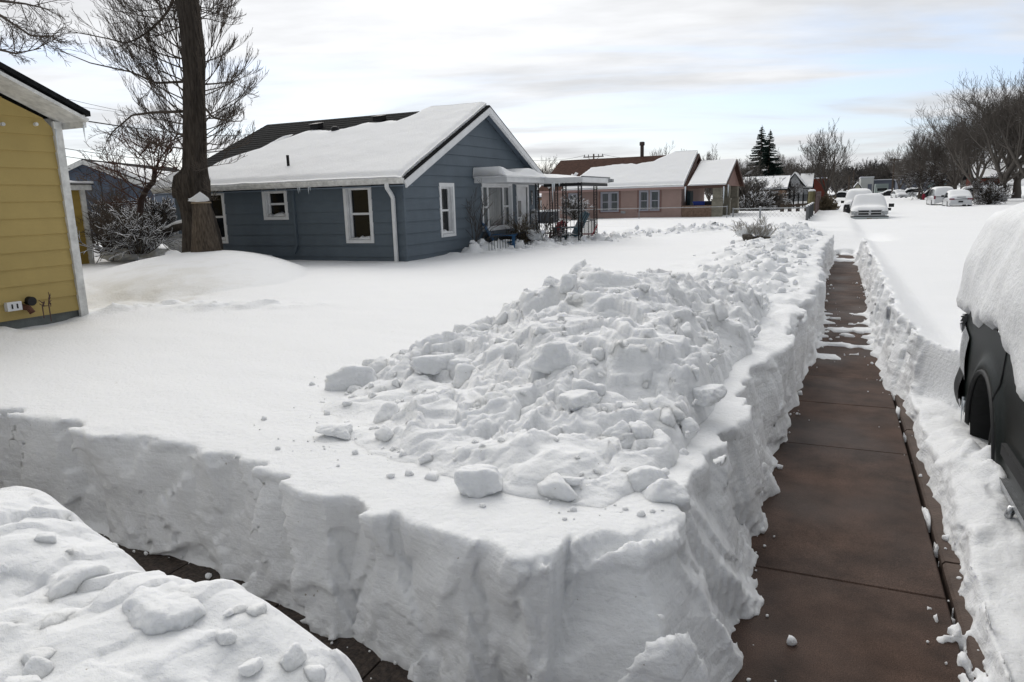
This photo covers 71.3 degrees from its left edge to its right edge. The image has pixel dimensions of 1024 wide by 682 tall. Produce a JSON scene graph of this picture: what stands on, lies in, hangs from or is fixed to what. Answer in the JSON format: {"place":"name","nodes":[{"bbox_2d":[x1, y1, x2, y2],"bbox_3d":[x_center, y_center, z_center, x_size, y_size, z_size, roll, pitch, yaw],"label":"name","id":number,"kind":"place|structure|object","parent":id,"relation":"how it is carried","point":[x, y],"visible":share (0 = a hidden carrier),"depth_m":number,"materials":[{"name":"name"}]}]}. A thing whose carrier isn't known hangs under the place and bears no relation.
{"place":"outdoors","nodes":[
{"label":"outdoors","id":0,"kind":"place"},
{"bbox_2d":[99,533,412,681],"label":"garden path","id":1,"kind":"structure","parent":0,"point":[369,665],"depth_m":3.44,"materials":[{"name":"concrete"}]},
{"bbox_2d":[0,221,1023,681],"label":"snow ground","id":2,"kind":"structure","parent":0,"point":[140,399],"depth_m":4.23,"materials":[{"name":"snow"}]},
{"bbox_2d":[0,0,86,65],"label":"bare tree","id":3,"kind":"object","parent":2,"relation":"on","point":[8,22],"visible":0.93,"depth_m":17.60,"materials":[{"name":"brown plant"}]},
{"bbox_2d":[0,62,90,328],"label":"yellow house","id":4,"kind":"structure","parent":2,"relation":"on","point":[40,257],"depth_m":8.75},
{"bbox_2d":[70,181,94,263],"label":"yellow shed","id":5,"kind":"structure","parent":2,"relation":"on","point":[78,188],"depth_m":17.70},
{"bbox_2d":[69,168,131,232],"bbox_3d":[-12.371,-4.218,21.998,2.321,2.183,2.442,-1,11,2],"label":"shrub","id":6,"kind":"object","parent":2,"relation":"on","point":[88,196],"visible":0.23,"depth_m":21.59,"materials":[{"name":"grey plant"}]},
{"bbox_2d":[78,194,161,252],"bbox_3d":[-10.577,-2.924,18.410,2.703,1.682,2.807,-2,11,-3],"label":"brush heap","id":7,"kind":"object","parent":2,"relation":"on","point":[97,233],"visible":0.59,"depth_m":17.96,"materials":[{"name":"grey plant"}]},
{"bbox_2d":[99,248,140,261],"bbox_3d":[-10.088,-2.226,18.450,0.998,0.351,0.746,3,12,24],"label":"snow mound","id":8,"kind":"object","parent":2,"relation":"on","point":[129,257],"visible":0.66,"depth_m":18.27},
{"bbox_2d":[68,97,182,224],"bbox_3d":[-10.164,-4.398,19.435,3.857,4.206,2.515,3,12,24],"label":"crooked tree","id":9,"kind":"object","parent":2,"relation":"on","point":[166,152],"visible":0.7,"depth_m":19.29,"materials":[{"name":"brown plant"}]},
{"bbox_2d":[76,204,181,263],"bbox_3d":[-9.681,-2.719,18.059,2.753,1.481,2.971,3,12,24],"label":"brush heap","id":10,"kind":"object","parent":2,"relation":"on","point":[139,236],"visible":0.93,"depth_m":17.77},
{"bbox_2d":[165,238,181,249],"bbox_3d":[-8.610,-2.530,18.600,0.916,0.345,0.530,3,12,24],"label":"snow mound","id":11,"kind":"object","parent":10,"relation":"on","point":[177,247],"visible":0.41,"depth_m":18.40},
{"bbox_2d":[88,197,177,240],"bbox_3d":[-11.568,-3.710,22.186,3.482,1.703,2.775,3,12,24],"label":"shrub","id":12,"kind":"object","parent":2,"relation":"on","point":[121,210],"visible":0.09,"depth_m":21.41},
{"bbox_2d":[20,0,267,252],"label":"tree","id":13,"kind":"object","parent":2,"relation":"on","point":[190,187],"visible":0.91,"depth_m":15.80,"materials":[{"name":"brown plant"}]},
{"bbox_2d":[138,248,167,257],"bbox_3d":[-9.426,-2.295,18.663,0.921,0.298,0.513,3,12,24],"label":"snow mound","id":14,"kind":"object","parent":2,"relation":"on","point":[156,252],"visible":0.69,"depth_m":18.48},
{"bbox_2d":[128,195,178,233],"bbox_3d":[-10.562,-3.575,21.002,1.747,1.428,1.574,3,12,24],"label":"shrub","id":15,"kind":"object","parent":2,"relation":"on","point":[163,207],"visible":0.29,"depth_m":20.77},
{"bbox_2d":[151,102,613,261],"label":"blue house","id":16,"kind":"structure","parent":2,"relation":"on","point":[396,187],"depth_m":17.70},
{"bbox_2d":[211,191,228,242],"bbox_3d":[-7.587,-3.192,18.332,0.770,1.353,0.162,3,12,24],"label":"window","id":17,"kind":"structure","parent":16,"relation":"in","point":[218,206],"depth_m":18.32,"materials":[{"name":"white paint"}]},
{"bbox_2d":[261,188,288,219],"bbox_3d":[-5.750,-3.357,17.462,0.770,0.773,0.162,3,12,24],"label":"window","id":18,"kind":"structure","parent":16,"relation":"in","point":[275,204],"depth_m":17.51,"materials":[{"name":"white paint"}]},
{"bbox_2d":[342,185,373,242],"bbox_3d":[-3.519,-2.951,16.532,0.780,1.353,0.162,3,12,24],"label":"window","id":19,"kind":"structure","parent":16,"relation":"in","point":[358,213],"depth_m":16.59,"materials":[{"name":"white paint"}]},
{"bbox_2d":[438,183,455,236],"bbox_3d":[-1.654,-3.260,17.775,0.162,1.313,0.750,3,12,24],"label":"window","id":20,"kind":"structure","parent":16,"relation":"in","point":[446,190],"depth_m":17.93,"materials":[{"name":"white paint"}]},
{"bbox_2d":[481,183,512,231],"bbox_3d":[-0.431,-3.845,20.396,0.112,1.324,2.040,3,12,24],"label":"window","id":21,"kind":"structure","parent":16,"relation":"in","point":[501,199],"depth_m":20.51,"materials":[{"name":"white paint"}]},
{"bbox_2d":[488,231,534,248],"bbox_3d":[0.073,-2.632,19.718,0.027,0.694,3.115,4,12,25],"label":"porch railing","id":22,"kind":"object","parent":16,"relation":"on","point":[505,238],"visible":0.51,"depth_m":19.18,"materials":[{"name":"black metal"}]},
{"bbox_2d":[518,187,526,231],"bbox_3d":[0.319,-3.777,22.072,0.110,1.910,0.780,3,12,24],"label":"door","id":23,"kind":"structure","parent":16,"relation":"in","point":[522,207],"depth_m":22.02,"materials":[{"name":"white paint"}]},
{"bbox_2d":[580,219,595,238],"bbox_3d":[2.363,-3.300,22.114,0.027,0.844,2.535,2,12,17],"label":"porch railing","id":24,"kind":"object","parent":16,"relation":"on","point":[588,228],"visible":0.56,"depth_m":22.17,"materials":[{"name":"white metal"}]},
{"bbox_2d":[454,464,502,497],"bbox_3d":[-0.150,0.651,3.306,0.229,0.161,0.172,-2,11,-1],"label":"snow block","id":25,"kind":"object","parent":2,"relation":"on","point":[477,481],"depth_m":3.23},
{"bbox_2d":[461,180,512,244],"bbox_3d":[-0.961,-3.332,18.717,2.034,1.814,1.263,-1,11,1],"label":"slender shrub","id":26,"kind":"object","parent":2,"relation":"on","point":[475,225],"visible":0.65,"depth_m":18.78,"materials":[{"name":"brown plant"}]},
{"bbox_2d":[481,221,516,247],"bbox_3d":[-0.357,-2.890,19.799,0.980,1.032,0.800,-1,11,3],"label":"garden chair","id":27,"kind":"object","parent":2,"relation":"on","point":[508,240],"visible":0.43,"depth_m":19.52,"materials":[{"name":"blue plastic"}]},
{"bbox_2d":[504,211,536,242],"bbox_3d":[0.382,-3.241,20.494,1.140,0.987,1.014,-4,12,-14],"label":"dead plant","id":28,"kind":"object","parent":2,"relation":"on","point":[524,225],"visible":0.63,"depth_m":20.47,"materials":[{"name":"brown plant"}]},
{"bbox_2d":[526,230,545,239],"bbox_3d":[0.683,-3.045,20.514,0.532,0.321,0.364,3,12,24],"label":"snow covered pot","id":29,"kind":"object","parent":2,"relation":"on","point":[536,236],"visible":0.78,"depth_m":20.39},
{"bbox_2d":[313,259,771,512],"bbox_3d":[0.262,-0.079,5.984,3.632,1.156,6.240,3,12,24],"label":"snow pile","id":30,"kind":"object","parent":2,"relation":"on","point":[649,350],"visible":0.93,"depth_m":4.25,"materials":[{"name":"snow"}]},
{"bbox_2d":[315,422,352,439],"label":"snow block","id":31,"kind":"object","parent":30,"relation":"on","point":[341,430],"depth_m":4.04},
{"bbox_2d":[324,365,377,390],"bbox_3d":[-1.138,0.274,5.204,0.438,0.234,0.260,-3,11,-6],"label":"snow block","id":32,"kind":"object","parent":30,"relation":"on","point":[343,378],"depth_m":5.10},
{"bbox_2d":[410,353,454,374],"bbox_3d":[-0.559,0.161,5.056,0.321,0.138,0.181,-3,11,-9],"label":"snow block","id":33,"kind":"object","parent":30,"relation":"on","point":[431,364],"depth_m":4.99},
{"bbox_2d":[528,341,572,373],"bbox_3d":[0.229,0.101,4.385,0.264,0.209,0.234,-5,12,-17],"label":"snow block","id":34,"kind":"object","parent":30,"relation":"on","point":[548,357],"depth_m":4.32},
{"bbox_2d":[562,476,584,485],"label":"snow block","id":35,"kind":"object","parent":30,"relation":"on","point":[572,481],"depth_m":3.21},
{"bbox_2d":[558,389,601,411],"bbox_3d":[0.376,0.328,3.982,0.180,0.104,0.272,8,15,41],"label":"snow block","id":36,"kind":"object","parent":30,"relation":"on","point":[574,400],"depth_m":3.92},
{"bbox_2d":[617,433,635,448],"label":"snow block","id":37,"kind":"object","parent":30,"relation":"on","point":[628,441],"depth_m":3.63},
{"bbox_2d":[693,384,726,406],"bbox_3d":[1.149,0.310,4.125,0.188,0.115,0.176,-8,13,-29],"label":"snow block","id":38,"kind":"object","parent":30,"relation":"on","point":[707,395],"depth_m":4.07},
{"bbox_2d":[517,204,571,241],"bbox_3d":[0.903,-3.444,20.739,1.492,1.268,1.462,-6,12,-23],"label":"shrub","id":39,"kind":"object","parent":2,"relation":"on","point":[558,233],"visible":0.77,"depth_m":20.56,"materials":[{"name":"brown plant"}]},
{"bbox_2d":[133,222,978,681],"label":"snow crumbs","id":40,"kind":"object","parent":2,"relation":"on","point":[731,272],"visible":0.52,"depth_m":10.58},
{"bbox_2d":[553,211,589,238],"bbox_3d":[1.804,-3.396,21.629,0.980,1.032,0.800,-5,12,-18],"label":"garden chair","id":41,"kind":"object","parent":2,"relation":"on","point":[585,215],"visible":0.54,"depth_m":21.61,"materials":[{"name":"blue plastic"}]},
{"bbox_2d":[627,465,669,491],"bbox_3d":[0.637,0.627,3.283,0.223,0.122,0.173,3,12,24],"label":"snow block","id":42,"kind":"object","parent":2,"relation":"on","point":[641,478],"depth_m":3.23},
{"bbox_2d":[731,212,778,236],"bbox_3d":[6.447,-3.063,19.000,1.261,0.697,1.304,3,12,24],"label":"snow covered bush","id":43,"kind":"object","parent":2,"relation":"on","point":[760,229],"visible":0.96,"depth_m":18.84,"materials":[{"name":"snow"}]},
{"bbox_2d":[0,0,1023,198],"label":"sky","id":44,"kind":"structure","parent":0,"point":[568,79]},
{"bbox_2d":[93,186,1023,246],"bbox_3d":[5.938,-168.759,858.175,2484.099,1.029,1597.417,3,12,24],"label":"snow field","id":45,"kind":"structure","parent":0,"point":[910,214],"depth_m":37.21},
{"bbox_2d":[68,159,179,234],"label":"blue garage","id":46,"kind":"structure","parent":45,"relation":"on","point":[77,165],"depth_m":34.31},
{"bbox_2d":[538,155,557,173],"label":"bare tree","id":47,"kind":"object","parent":45,"relation":"on","point":[545,171],"visible":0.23,"depth_m":79.19,"materials":[{"name":"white plant"}]},
{"bbox_2d":[538,210,558,222],"bbox_3d":[1.903,-6.890,40.251,1.200,0.960,1.200,3,12,24],"label":"ac unit","id":48,"kind":"object","parent":45,"relation":"on","point":[547,215],"visible":0.2,"depth_m":39.71,"materials":[{"name":"grey metal"}]},
{"bbox_2d":[559,194,592,218],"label":"shrub","id":49,"kind":"object","parent":45,"relation":"on","point":[571,206],"visible":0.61,"depth_m":42.83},
{"bbox_2d":[539,142,744,218],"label":"pink house","id":50,"kind":"structure","parent":45,"relation":"on","point":[659,185],"depth_m":43.35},
{"bbox_2d":[601,192,609,211],"bbox_3d":[5.704,-8.507,43.721,0.555,1.210,0.117,3,12,24],"label":"window","id":51,"kind":"structure","parent":50,"relation":"in","point":[605,196],"depth_m":43.74,"materials":[{"name":"grey"}]},
{"bbox_2d":[610,192,618,211],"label":"window","id":52,"kind":"structure","parent":50,"relation":"in","point":[614,196],"depth_m":43.52,"materials":[{"name":"grey"}]},
{"bbox_2d":[639,190,648,210],"bbox_3d":[7.893,-8.397,42.748,0.566,1.210,0.117,3,12,24],"label":"window","id":53,"kind":"structure","parent":50,"relation":"in","point":[643,194],"depth_m":42.77,"materials":[{"name":"grey"}]},
{"bbox_2d":[650,190,659,210],"bbox_3d":[8.492,-8.361,42.483,0.576,1.210,0.117,3,12,24],"label":"window","id":54,"kind":"structure","parent":50,"relation":"in","point":[654,194],"depth_m":42.51,"materials":[{"name":"grey"}]},
{"bbox_2d":[559,205,727,219],"bbox_3d":[7.210,-7.048,40.543,9.682,1.060,0.043,3,12,24],"label":"chain link fence","id":55,"kind":"object","parent":45,"relation":"on","point":[649,208],"visible":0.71,"depth_m":40.30,"materials":[{"name":"metal"}]},
{"bbox_2d":[700,144,720,200],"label":"bare tree","id":56,"kind":"object","parent":45,"relation":"on","point":[705,190],"visible":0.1,"depth_m":80.99,"materials":[{"name":"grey plant"}]},
{"bbox_2d":[722,177,766,202],"bbox_3d":[17.618,-10.985,54.544,3.873,2.913,4.157,-9,13,-33],"label":"shrub","id":57,"kind":"object","parent":45,"relation":"on","point":[742,191],"visible":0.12,"depth_m":54.01,"materials":[{"name":"grey plant"}]},
{"bbox_2d":[738,150,768,176],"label":"bare tree","id":58,"kind":"object","parent":45,"relation":"on","point":[750,168],"visible":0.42,"depth_m":77.67,"materials":[{"name":"grey plant"}]},
{"bbox_2d":[739,185,776,210],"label":"shrub","id":59,"kind":"object","parent":45,"relation":"on","point":[755,200],"visible":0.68,"depth_m":51.87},
{"bbox_2d":[745,127,772,176],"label":"spruce","id":60,"kind":"object","parent":45,"relation":"on","point":[762,140],"visible":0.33,"depth_m":87.33,"materials":[{"name":"plant"}]},
{"bbox_2d":[741,169,784,195],"bbox_3d":[20.613,-12.849,61.523,4.450,4.204,5.169,7,14,38],"label":"snowy tree","id":61,"kind":"object","parent":45,"relation":"on","point":[763,182],"visible":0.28,"depth_m":61.46,"materials":[{"name":"grey plant"}]},
{"bbox_2d":[744,175,791,197],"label":"tan house","id":62,"kind":"structure","parent":45,"relation":"on","point":[786,182],"depth_m":66.00,"materials":[{"name":"paint"}]},
{"bbox_2d":[732,207,805,217],"bbox_3d":[13.843,-6.692,38.437,3.930,1.010,0.065,5,13,31],"label":"chain link fence","id":63,"kind":"object","parent":45,"relation":"on","point":[733,211],"visible":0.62,"depth_m":38.63,"materials":[{"name":"metal"}]},
{"bbox_2d":[755,129,784,175],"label":"spruce","id":64,"kind":"object","parent":45,"relation":"on","point":[767,156],"visible":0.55,"depth_m":84.25,"materials":[{"name":"plant"}]},
{"bbox_2d":[762,189,789,209],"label":"shrub","id":65,"kind":"object","parent":45,"relation":"on","point":[777,199],"visible":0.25,"depth_m":53.17,"materials":[{"name":"grey plant"}]},
{"bbox_2d":[772,148,797,174],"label":"bare tree","id":66,"kind":"object","parent":45,"relation":"on","point":[780,155],"visible":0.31,"depth_m":135.98,"materials":[{"name":"grey plant"}]},
{"bbox_2d":[774,175,807,199],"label":"snowy tree","id":67,"kind":"object","parent":45,"relation":"on","point":[798,186],"visible":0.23,"depth_m":81.76,"materials":[{"name":"grey plant"}]},
{"bbox_2d":[780,158,807,175],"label":"bare tree","id":68,"kind":"object","parent":45,"relation":"on","point":[791,169],"visible":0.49,"depth_m":108.92,"materials":[{"name":"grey plant"}]},
{"bbox_2d":[780,203,808,211],"bbox_3d":[18.857,-8.736,47.751,1.750,0.920,0.200,3,12,24],"label":"log rail","id":69,"kind":"object","parent":45,"relation":"on","point":[791,205],"visible":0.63,"depth_m":47.66,"materials":[{"name":"grey wood"}]},
{"bbox_2d":[784,192,807,208],"bbox_3d":[21.835,-10.547,54.964,1.764,1.700,0.077,3,12,24],"label":"iron fence","id":70,"kind":"object","parent":45,"relation":"on","point":[798,200],"visible":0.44,"depth_m":54.82,"materials":[{"name":"black"}]},
{"bbox_2d":[787,172,806,200],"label":"white house","id":71,"kind":"structure","parent":45,"relation":"on","point":[797,177],"depth_m":95.70,"materials":[{"name":"black"}]},
{"bbox_2d":[801,173,813,200],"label":"annex house","id":72,"kind":"structure","parent":45,"relation":"on","point":[808,179],"depth_m":99.26,"materials":[{"name":"white"}]},
{"bbox_2d":[806,202,813,219],"bbox_3d":[16.707,-7.137,39.988,0.150,1.120,11.070,3,12,24],"label":"board fence","id":73,"kind":"object","parent":45,"relation":"on","point":[809,210],"visible":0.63,"depth_m":37.54,"materials":[{"name":"grey wood"}]},
{"bbox_2d":[807,189,815,210],"bbox_3d":[21.327,-9.833,50.876,0.589,1.917,0.589,3,12,24],"label":"wooden post","id":74,"kind":"object","parent":45,"relation":"on","point":[811,195],"visible":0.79,"depth_m":50.61,"materials":[{"name":"brown wood"}]},
{"bbox_2d":[814,191,820,213],"bbox_3d":[22.554,-10.126,52.611,0.050,1.750,16.220,3,12,24],"label":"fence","id":75,"kind":"object","parent":45,"relation":"on","point":[817,197],"visible":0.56,"depth_m":49.22,"materials":[{"name":"brown wood"}]},
{"bbox_2d":[814,177,827,195],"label":"red building","id":76,"kind":"structure","parent":45,"relation":"on","point":[817,186],"depth_m":106.34,"materials":[{"name":"brick"}]},
{"bbox_2d":[798,118,858,196],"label":"bare tree","id":77,"kind":"object","parent":45,"relation":"on","point":[821,150],"visible":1,"depth_m":99.53,"materials":[{"name":"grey plant"}]},
{"bbox_2d":[819,191,839,209],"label":"shrub","id":78,"kind":"object","parent":45,"relation":"on","point":[827,202],"visible":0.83,"depth_m":55.46,"materials":[{"name":"brown plant"}]},
{"bbox_2d":[704,155,965,195],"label":"woodland","id":79,"kind":"object","parent":45,"relation":"on","point":[858,170],"visible":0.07,"depth_m":234.46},
{"bbox_2d":[824,163,856,196],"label":"bare tree","id":80,"kind":"object","parent":45,"relation":"on","point":[838,176],"visible":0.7,"depth_m":133.21,"materials":[{"name":"brown plant"}]},
{"bbox_2d":[829,175,859,190],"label":"snowy tree","id":81,"kind":"object","parent":45,"relation":"on","point":[844,185],"visible":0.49,"depth_m":213.03,"materials":[{"name":"grey plant"}]},
{"bbox_2d":[841,188,871,212],"bbox_3d":[24.476,-9.768,50.439,2.283,1.976,4.800,3,12,24],"label":"parked car","id":82,"kind":"object","parent":45,"relation":"on","point":[851,194],"visible":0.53,"depth_m":49.66,"materials":[{"name":"black paint"}]},
{"bbox_2d":[859,176,873,192],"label":"white warehouse","id":83,"kind":"structure","parent":45,"relation":"on","point":[866,182],"depth_m":197.69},
{"bbox_2d":[854,161,883,179],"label":"bare tree","id":84,"kind":"object","parent":45,"relation":"on","point":[869,169],"visible":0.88,"depth_m":228.39,"materials":[{"name":"grey plant"}]},
{"bbox_2d":[874,184,888,192],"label":"box truck","id":85,"kind":"object","parent":45,"relation":"on","point":[878,188],"visible":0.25,"depth_m":182.60,"materials":[{"name":"grey"}]},
{"bbox_2d":[873,179,891,192],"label":"blue grey building","id":86,"kind":"structure","parent":45,"relation":"on","point":[883,181],"depth_m":198.59,"materials":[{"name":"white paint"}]},
{"bbox_2d":[883,144,913,188],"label":"bare tree","id":87,"kind":"object","parent":45,"relation":"on","point":[897,180],"visible":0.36,"depth_m":181.04,"materials":[{"name":"brown plant"}]},
{"bbox_2d":[891,189,907,197],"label":"parked car","id":88,"kind":"object","parent":45,"relation":"on","point":[900,193],"visible":0.98,"depth_m":129.15,"materials":[{"name":"grey paint"}]},
{"bbox_2d":[890,151,918,187],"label":"bare tree","id":89,"kind":"object","parent":45,"relation":"on","point":[907,170],"visible":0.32,"depth_m":145.79,"materials":[{"name":"brown plant"}]},
{"bbox_2d":[897,125,946,198],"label":"bare tree","id":90,"kind":"object","parent":45,"relation":"on","point":[916,155],"visible":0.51,"depth_m":109.68,"materials":[{"name":"brown plant"}]},
{"bbox_2d":[898,160,949,199],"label":"snowy tree","id":91,"kind":"object","parent":45,"relation":"on","point":[922,178],"visible":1,"depth_m":101.50,"materials":[{"name":"grey plant"}]},
{"bbox_2d":[926,186,953,204],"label":"parked car","id":92,"kind":"object","parent":45,"relation":"on","point":[934,195],"visible":0.74,"depth_m":68.04,"materials":[{"name":"grey paint"}]},
{"bbox_2d":[890,115,995,188],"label":"bare tree","id":93,"kind":"object","parent":45,"relation":"on","point":[954,183],"visible":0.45,"depth_m":105.66,"materials":[{"name":"brown plant"}]},
{"bbox_2d":[907,132,991,186],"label":"bare tree","id":94,"kind":"object","parent":45,"relation":"on","point":[951,173],"visible":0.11,"depth_m":116.77,"materials":[{"name":"brown plant"}]},
{"bbox_2d":[913,113,988,188],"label":"bare tree","id":95,"kind":"object","parent":45,"relation":"on","point":[963,182],"visible":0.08,"depth_m":125.88,"materials":[{"name":"brown plant"}]},
{"bbox_2d":[941,189,972,205],"bbox_3d":[39.692,-12.696,63.722,2.244,1.665,4.825,3,12,24],"label":"parked car","id":96,"kind":"object","parent":45,"relation":"on","point":[958,197],"visible":0.98,"depth_m":61.96,"materials":[{"name":"grey paint"}]},
{"bbox_2d":[904,100,1022,200],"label":"bare tree","id":97,"kind":"object","parent":45,"relation":"on","point":[966,143],"visible":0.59,"depth_m":80.45,"materials":[{"name":"brown plant"}]},
{"bbox_2d":[926,92,1017,169],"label":"bare tree","id":98,"kind":"object","parent":45,"relation":"on","point":[975,137],"visible":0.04,"depth_m":109.69,"materials":[{"name":"brown plant"}]},
{"bbox_2d":[926,72,1023,201],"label":"bare tree","id":99,"kind":"object","parent":45,"relation":"on","point":[1011,167],"visible":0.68,"depth_m":74.25,"materials":[{"name":"brown plant"}]},
{"bbox_2d":[942,61,1023,175],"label":"bare tree","id":100,"kind":"object","parent":45,"relation":"on","point":[1011,151],"visible":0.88,"depth_m":72.78,"materials":[{"name":"brown plant"}]},
{"bbox_2d":[943,69,1023,197],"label":"bare tree","id":101,"kind":"object","parent":45,"relation":"on","point":[1017,184],"visible":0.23,"depth_m":92.85,"materials":[{"name":"brown plant"}]},
{"bbox_2d":[961,172,1014,195],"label":"snowy tree","id":102,"kind":"object","parent":45,"relation":"on","point":[980,185],"visible":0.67,"depth_m":67.77,"materials":[{"name":"grey plant"}]},
{"bbox_2d":[973,182,1014,204],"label":"shrub","id":103,"kind":"object","parent":45,"relation":"on","point":[991,196],"visible":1,"depth_m":64.35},
{"bbox_2d":[731,254,966,681],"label":"sidewalk","id":104,"kind":"structure","parent":0,"point":[846,574],"depth_m":4.08,"materials":[{"name":"brown concrete"}]},
{"bbox_2d":[962,163,1005,186],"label":"brick house","id":105,"kind":"structure","parent":0,"point":[987,173],"depth_m":93.77,"materials":[{"name":"white"}]},
{"bbox_3d":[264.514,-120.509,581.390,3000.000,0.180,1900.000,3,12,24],"label":"ground","id":106,"kind":"structure","parent":0,"visible":0},
{"bbox_2d":[0,486,362,681],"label":"snow pile","id":107,"kind":"object","parent":106,"relation":"on","point":[70,582],"visible":0.94,"depth_m":2.02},
{"bbox_2d":[122,581,205,634],"bbox_3d":[-1.006,0.796,2.057,0.191,0.142,0.256,-12,15,-42],"label":"snow block","id":108,"kind":"object","parent":107,"relation":"on","point":[166,607],"depth_m":2.00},
{"bbox_2d":[844,193,893,218],"bbox_3d":[21.673,-8.005,43.477,2.640,1.941,5.898,3,12,24],"label":"pickup truck","id":109,"kind":"object","parent":106,"relation":"on","point":[869,206],"visible":0.88,"depth_m":41.82,"materials":[{"name":"grey paint"}]},
{"bbox_2d":[865,289,987,679],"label":"curb","id":110,"kind":"structure","parent":106,"relation":"on","point":[948,560],"depth_m":4.01,"materials":[{"name":"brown concrete"}]},
{"bbox_2d":[954,202,1023,527],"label":"parked suv","id":111,"kind":"object","parent":106,"relation":"on","point":[989,386],"visible":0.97,"depth_m":4.68,"materials":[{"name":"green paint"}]},
{"bbox_3d":[-10.284,-2.591,19.504,1.134,0.309,0.824,3,12,24],"label":"snow mound","id":112,"kind":"object","parent":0,"visible":0},
{"bbox_2d":[157,213,181,237],"bbox_3d":[-9.168,-2.969,18.717,2.628,0.778,0.257,7,14,36],"label":"fallen log","id":113,"kind":"object","parent":112,"relation":"on","point":[177,226],"visible":0.34,"depth_m":18.31,"materials":[{"name":"grey plant"}]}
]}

